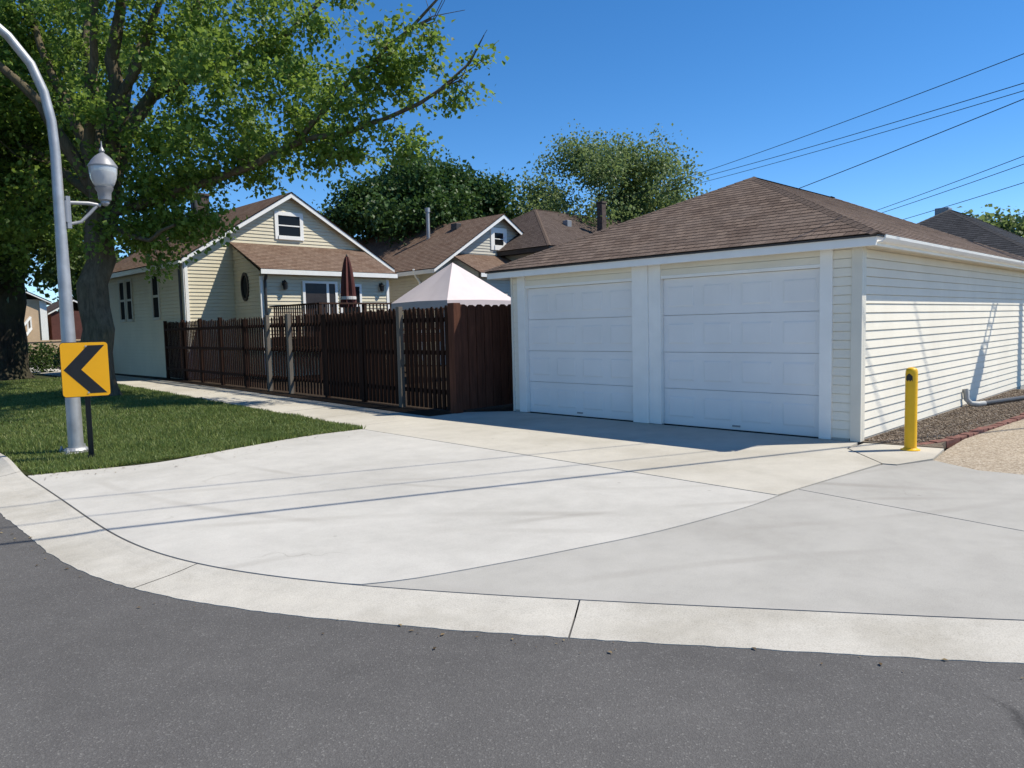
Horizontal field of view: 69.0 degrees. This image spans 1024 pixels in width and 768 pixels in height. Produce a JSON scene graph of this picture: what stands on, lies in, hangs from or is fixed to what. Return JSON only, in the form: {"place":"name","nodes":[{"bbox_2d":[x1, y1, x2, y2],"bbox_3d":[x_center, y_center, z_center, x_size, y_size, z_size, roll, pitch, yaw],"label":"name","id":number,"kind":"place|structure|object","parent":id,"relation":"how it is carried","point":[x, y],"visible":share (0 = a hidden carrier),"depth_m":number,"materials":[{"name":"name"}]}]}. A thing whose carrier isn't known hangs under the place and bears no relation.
{"place":"outdoors","nodes":[
{"label":"outdoors","id":0,"kind":"place"},
{"bbox_2d":[40,372,60,373],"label":"pavement","id":1,"kind":"structure","parent":0,"point":[50,372],"depth_m":32.45,"materials":[{"name":"concrete"}]},
{"bbox_2d":[116,376,138,378],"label":"pavement","id":2,"kind":"structure","parent":0,"point":[129,377],"depth_m":27.37,"materials":[{"name":"concrete"}]},
{"bbox_2d":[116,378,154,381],"bbox_3d":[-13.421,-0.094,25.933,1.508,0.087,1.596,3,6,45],"label":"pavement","id":3,"kind":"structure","parent":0,"point":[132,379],"depth_m":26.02,"materials":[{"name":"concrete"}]},
{"bbox_2d":[117,379,164,383],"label":"pavement","id":4,"kind":"structure","parent":0,"point":[140,381],"depth_m":24.77,"materials":[{"name":"concrete"}]},
{"bbox_2d":[125,381,179,386],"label":"pavement","id":5,"kind":"structure","parent":0,"point":[153,383],"depth_m":23.62,"materials":[{"name":"concrete"}]},
{"bbox_2d":[137,383,197,388],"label":"pavement","id":6,"kind":"structure","parent":0,"point":[167,386],"depth_m":22.51,"materials":[{"name":"concrete"}]},
{"bbox_2d":[0,373,365,476],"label":"lawn","id":7,"kind":"structure","parent":0,"point":[37,376],"depth_m":11.75,"materials":[{"name":"plant"}]},
{"bbox_2d":[28,341,59,372],"bbox_3d":[-20.823,-1.127,32.924,1.977,1.550,2.026,3,6,45],"label":"shrub","id":8,"kind":"object","parent":7,"relation":"on","point":[47,352],"visible":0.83,"depth_m":32.70,"materials":[{"name":"green plant"}]},
{"bbox_2d":[0,24,117,454],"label":"street lamp","id":9,"kind":"object","parent":7,"relation":"on","point":[102,167],"visible":0.88,"depth_m":9.82,"materials":[{"name":"metal"}]},
{"bbox_2d":[0,1,127,276],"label":"maple tree","id":10,"kind":"object","parent":7,"relation":"on","point":[47,249],"visible":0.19,"depth_m":22.12,"materials":[{"name":"green plant"}]},
{"bbox_2d":[0,0,163,379],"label":"shade tree","id":11,"kind":"object","parent":7,"relation":"on","point":[14,364],"visible":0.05,"depth_m":27.90,"materials":[{"name":"green plant"}]},
{"bbox_2d":[59,341,110,459],"bbox_3d":[-5.328,0.224,9.356,0.530,1.502,0.058,-4,5,-26],"label":"chevron sign","id":12,"kind":"object","parent":7,"relation":"on","point":[85,370],"visible":0.97,"depth_m":9.32,"materials":[{"name":"yellow metal"}]},
{"bbox_2d":[0,0,509,397],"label":"maple tree","id":13,"kind":"object","parent":7,"relation":"on","point":[201,49],"visible":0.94,"depth_m":17.77,"materials":[{"name":"green plant"}]},
{"bbox_2d":[151,385,216,391],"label":"pavement","id":14,"kind":"structure","parent":0,"point":[183,388],"depth_m":21.38,"materials":[{"name":"concrete"}]},
{"bbox_2d":[168,388,234,394],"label":"pavement","id":15,"kind":"structure","parent":0,"point":[198,391],"depth_m":20.16,"materials":[{"name":"concrete"}]},
{"bbox_2d":[187,390,259,397],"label":"pavement","id":16,"kind":"structure","parent":0,"point":[221,394],"depth_m":18.98,"materials":[{"name":"concrete"}]},
{"bbox_2d":[203,393,282,401],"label":"pavement","id":17,"kind":"structure","parent":0,"point":[243,398],"depth_m":17.84,"materials":[{"name":"concrete"}]},
{"bbox_2d":[108,192,397,378],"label":"house","id":18,"kind":"structure","parent":0,"point":[289,248],"depth_m":26.96,"materials":[{"name":"beige"}]},
{"bbox_2d":[118,280,126,321],"bbox_3d":[-15.451,-3.281,29.551,0.700,1.650,0.105,3,6,45],"label":"window","id":19,"kind":"structure","parent":18,"relation":"in","point":[121,284],"depth_m":29.56,"materials":[{"name":"beige"}]},
{"bbox_2d":[124,279,134,321],"bbox_3d":[-14.885,-3.250,28.987,0.700,1.650,0.105,3,6,45],"label":"window","id":20,"kind":"structure","parent":18,"relation":"in","point":[128,282],"depth_m":28.98,"materials":[{"name":"beige"}]},
{"bbox_2d":[150,273,161,319],"bbox_3d":[-12.934,-3.170,27.043,0.750,1.700,0.105,3,6,45],"label":"window","id":21,"kind":"structure","parent":18,"relation":"in","point":[155,290],"depth_m":27.05,"materials":[{"name":"beige"}]},
{"bbox_2d":[240,272,248,300],"bbox_3d":[-9.241,-3.361,25.784,0.550,1.000,0.060,3,6,45],"label":"oval window","id":22,"kind":"structure","parent":18,"relation":"in","point":[244,283],"depth_m":25.78,"materials":[{"name":"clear glass"}]},
{"bbox_2d":[274,211,303,240],"bbox_3d":[-8.318,-5.890,27.806,0.105,1.020,1.160,3,6,45],"label":"window","id":23,"kind":"structure","parent":18,"relation":"in","point":[288,225],"depth_m":27.79,"materials":[{"name":"white paint"}]},
{"bbox_2d":[302,281,338,346],"bbox_3d":[-6.826,-2.499,26.648,0.070,2.330,1.400,3,6,45],"label":"door","id":24,"kind":"structure","parent":18,"relation":"in","point":[312,291],"depth_m":26.57,"materials":[{"name":"white paint"}]},
{"bbox_2d":[339,284,361,313],"bbox_3d":[-5.935,-2.886,27.525,0.105,1.600,0.930,3,6,45],"label":"window","id":25,"kind":"structure","parent":18,"relation":"in","point":[358,287],"depth_m":27.71,"materials":[{"name":"white paint"}]},
{"bbox_2d":[52,367,484,416],"bbox_3d":[-17.803,-0.435,31.904,1.302,0.122,49.776,-6,6,-42],"label":"mulch strip","id":26,"kind":"object","parent":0,"point":[419,410],"visible":0.46,"depth_m":16.98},
{"bbox_2d":[51,347,60,370],"bbox_3d":[-18.407,-1.024,31.467,1.792,1.472,1.771,-3,5,-25],"label":"shrub","id":27,"kind":"object","parent":26,"relation":"on","point":[58,357],"visible":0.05,"depth_m":31.07,"materials":[{"name":"green plant"}]},
{"bbox_2d":[163,305,450,409],"bbox_3d":[-6.637,-0.836,19.994,0.186,2.050,17.095,-5,6,-41],"label":"fence","id":28,"kind":"object","parent":26,"relation":"on","point":[362,359],"visible":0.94,"depth_m":17.02,"materials":[{"name":"brown wood"}]},
{"bbox_2d":[226,397,312,406],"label":"pavement","id":29,"kind":"structure","parent":0,"point":[267,401],"depth_m":16.70,"materials":[{"name":"concrete"}]},
{"bbox_2d":[34,359,528,412],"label":"yard","id":30,"kind":"structure","parent":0,"point":[507,407],"depth_m":20.26,"materials":[{"name":"green plant"}]},
{"bbox_2d":[115,207,175,262],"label":"street tree","id":31,"kind":"object","parent":30,"relation":"on","point":[125,256],"depth_m":48.95,"materials":[{"name":"green plant"}]},
{"bbox_2d":[269,302,445,379],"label":"deck","id":32,"kind":"structure","parent":30,"relation":"on","point":[290,309],"depth_m":24.02,"materials":[{"name":"brown wood"}]},
{"bbox_2d":[340,254,356,312],"bbox_3d":[-5.412,-2.946,24.619,0.526,2.670,0.526,0,5,22],"label":"patio umbrella","id":33,"kind":"object","parent":32,"relation":"on","point":[348,293],"visible":0.74,"depth_m":24.45,"materials":[{"name":"red fabric"}]},
{"bbox_2d":[312,139,537,246],"bbox_3d":[-4.985,-7.475,41.254,12.300,11.868,12.895,3,6,45],"label":"dense tree","id":34,"kind":"object","parent":30,"relation":"on","point":[398,200],"visible":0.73,"depth_m":37.74,"materials":[{"name":"green plant"}]},
{"bbox_2d":[358,208,523,364],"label":"house","id":35,"kind":"structure","parent":30,"relation":"on","point":[472,246],"depth_m":32.85,"materials":[{"name":"beige"}]},
{"bbox_2d":[490,227,506,249],"bbox_3d":[-0.590,-6.478,33.338,0.105,0.990,0.990,3,6,45],"label":"attic window","id":36,"kind":"structure","parent":35,"relation":"in","point":[498,236],"depth_m":33.28,"materials":[{"name":"white paint"}]},
{"bbox_2d":[391,263,510,310],"bbox_3d":[-1.743,-1.887,22.475,2.600,3.520,2.700,3,6,45],"label":"canopy tent","id":37,"kind":"object","parent":30,"relation":"on","point":[451,283],"visible":0.86,"depth_m":21.77,"materials":[{"name":"white fabric"}]},
{"bbox_2d":[496,201,622,260],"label":"house","id":38,"kind":"structure","parent":30,"relation":"on","point":[543,229],"depth_m":34.40,"materials":[{"name":"beige"}]},
{"bbox_2d":[504,119,710,227],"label":"locust tree","id":39,"kind":"object","parent":30,"relation":"on","point":[610,169],"visible":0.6,"depth_m":41.09,"materials":[{"name":"green plant"}]},
{"bbox_2d":[916,207,1023,256],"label":"garage","id":40,"kind":"structure","parent":30,"relation":"on","point":[948,220],"depth_m":21.65,"materials":[{"name":"beige"}]},
{"bbox_2d":[957,204,1023,236],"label":"tree","id":41,"kind":"object","parent":30,"relation":"on","point":[1009,222],"visible":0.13,"depth_m":38.23,"materials":[{"name":"green plant"}]},
{"bbox_2d":[252,401,344,412],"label":"pavement","id":42,"kind":"structure","parent":0,"point":[295,406],"depth_m":15.49,"materials":[{"name":"concrete"}]},
{"bbox_2d":[280,405,384,418],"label":"pavement","id":43,"kind":"structure","parent":0,"point":[331,411],"depth_m":14.38,"materials":[{"name":"concrete"}]},
{"bbox_2d":[319,410,428,425],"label":"pavement","id":44,"kind":"structure","parent":0,"point":[369,418],"depth_m":13.21,"materials":[{"name":"concrete"}]},
{"bbox_2d":[28,429,777,585],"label":"driveway","id":45,"kind":"structure","parent":0,"point":[359,507],"depth_m":6.62,"materials":[{"name":"concrete"}]},
{"bbox_2d":[0,513,1023,767],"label":"street","id":46,"kind":"structure","parent":0,"point":[98,673],"depth_m":3.22,"materials":[{"name":"grey asphalt"}]},
{"bbox_2d":[0,389,1022,677],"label":"leaf litter","id":47,"kind":"object","parent":46,"relation":"on","point":[444,633],"visible":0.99,"depth_m":3.97,"materials":[{"name":"brown plant"}]},
{"bbox_2d":[0,453,1023,663],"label":"kerb","id":48,"kind":"structure","parent":46,"relation":"on","point":[53,525],"depth_m":4.12,"materials":[{"name":"concrete"}]},
{"bbox_2d":[15,0,1023,310],"label":"sky","id":49,"kind":"structure","parent":0,"point":[739,79],"materials":[{"name":"blue"}]},
{"bbox_2d":[362,411,880,495],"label":"pavement","id":50,"kind":"structure","parent":0,"point":[778,465],"depth_m":9.37,"materials":[{"name":"concrete"}]},
{"bbox_2d":[447,303,512,413],"bbox_3d":[-0.165,-0.544,14.423,0.170,2.030,2.620,3,6,45],"label":"fence","id":51,"kind":"object","parent":50,"relation":"on","point":[480,355],"visible":0.66,"depth_m":13.95,"materials":[{"name":"brown wood"}]},
{"bbox_2d":[362,489,1023,620],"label":"alley apron","id":52,"kind":"object","parent":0,"point":[799,550],"visible":0.7,"depth_m":4.75,"materials":[{"name":"concrete"}]},
{"bbox_2d":[484,176,1023,441],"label":"garage","id":53,"kind":"structure","parent":0,"point":[754,304],"depth_m":11.16,"materials":[{"name":"beige plastic"}]},
{"bbox_2d":[528,282,632,421],"bbox_3d":[1.150,-0.546,12.616,2.334,2.228,0.062,3,6,45],"label":"garage door","id":54,"kind":"structure","parent":53,"relation":"in","point":[563,350],"depth_m":12.55,"materials":[{"name":"paint"}]},
{"bbox_2d":[663,268,819,438],"bbox_3d":[3.196,-0.435,10.579,2.414,2.228,0.062,3,6,45],"label":"garage door","id":55,"kind":"structure","parent":53,"relation":"in","point":[781,347],"depth_m":10.47,"materials":[{"name":"paint"}]},
{"bbox_2d":[849,443,943,465],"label":"pavement","id":56,"kind":"structure","parent":0,"point":[885,454],"depth_m":8.54,"materials":[{"name":"concrete"}]},
{"bbox_2d":[900,367,920,450],"bbox_3d":[4.675,0.291,8.728,0.210,0.977,0.210,3,6,45],"label":"bollard","id":57,"kind":"object","parent":56,"relation":"on","point":[911,407],"visible":1,"depth_m":8.68,"materials":[{"name":"yellow metal"}]},
{"bbox_2d":[799,460,1023,530],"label":"alley apron","id":58,"kind":"object","parent":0,"point":[933,487],"visible":0.88,"depth_m":6.73,"materials":[{"name":"concrete"}]},
{"bbox_2d":[858,389,1023,448],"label":"gravel","id":59,"kind":"structure","parent":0,"point":[883,438],"depth_m":10.85,"materials":[{"name":"grey gravel"}]},
{"bbox_2d":[963,389,1023,406],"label":"drain pipe","id":60,"kind":"object","parent":59,"relation":"on","point":[968,401],"visible":1,"depth_m":12.69,"materials":[{"name":"white plastic"}]},
{"bbox_2d":[934,419,1023,474],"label":"alley","id":61,"kind":"structure","parent":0,"point":[1000,449],"depth_m":8.58,"materials":[{"name":"beige gravel"}]},
{"bbox_2d":[917,412,1023,448],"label":"brick edging","id":62,"kind":"object","parent":61,"relation":"on","point":[951,441],"visible":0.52,"depth_m":9.74,"materials":[{"name":"red brick"}]},
{"label":"ground","id":63,"kind":"structure","parent":0,"visible":0},
{"bbox_2d":[24,291,51,340],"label":"house","id":64,"kind":"structure","parent":63,"relation":"on","point":[36,322],"depth_m":59.91,"materials":[{"name":"beige paint"}]},
{"bbox_2d":[28,339,80,359],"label":"garden wall","id":65,"kind":"structure","parent":63,"relation":"on","point":[56,342],"depth_m":52.72,"materials":[{"name":"beige paint"}]},
{"bbox_2d":[47,299,82,339],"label":"shed","id":66,"kind":"structure","parent":63,"relation":"on","point":[53,318],"depth_m":62.02,"materials":[{"name":"brown wood"}]},
{"bbox_2d":[27,251,122,310],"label":"street tree","id":67,"kind":"object","parent":63,"relation":"on","point":[54,283],"visible":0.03,"depth_m":73.02,"materials":[{"name":"green plant"}]},
{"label":"utility pole","id":68,"kind":"object","parent":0,"visible":0},
{"bbox_2d":[610,53,1023,201],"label":"overhead wire","id":69,"kind":"object","parent":68,"relation":"attached to","point":[847,120],"visible":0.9,"depth_m":24.23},
{"bbox_3d":[12.855,-4.550,14.328,2.051,9.400,4.485,3,6,45],"label":"utility pole","id":70,"kind":"object","parent":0,"visible":0},
{"bbox_2d":[610,83,1023,199],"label":"overhead wire","id":71,"kind":"object","parent":70,"relation":"attached to","point":[852,134],"visible":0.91,"depth_m":24.09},
{"bbox_2d":[610,90,1023,204],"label":"overhead wire","id":72,"kind":"object","parent":70,"relation":"attached to","point":[847,142],"visible":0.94,"depth_m":24.25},
{"bbox_2d":[800,99,1023,187],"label":"overhead wire","id":73,"kind":"object","parent":70,"relation":"attached to","point":[917,141],"visible":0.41,"depth_m":20.77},
{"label":"utility pole","id":74,"kind":"object","parent":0,"visible":0},
{"bbox_2d":[876,156,1023,210],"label":"overhead wire","id":75,"kind":"object","parent":74,"relation":"attached to","point":[953,182],"visible":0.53,"depth_m":46.66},
{"bbox_2d":[882,164,1023,212],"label":"overhead wire","id":76,"kind":"object","parent":74,"relation":"attached to","point":[953,188],"visible":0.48,"depth_m":46.72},
{"bbox_2d":[906,182,1023,218],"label":"overhead wire","id":77,"kind":"object","parent":74,"relation":"attached to","point":[969,199],"visible":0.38,"depth_m":45.27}
]}

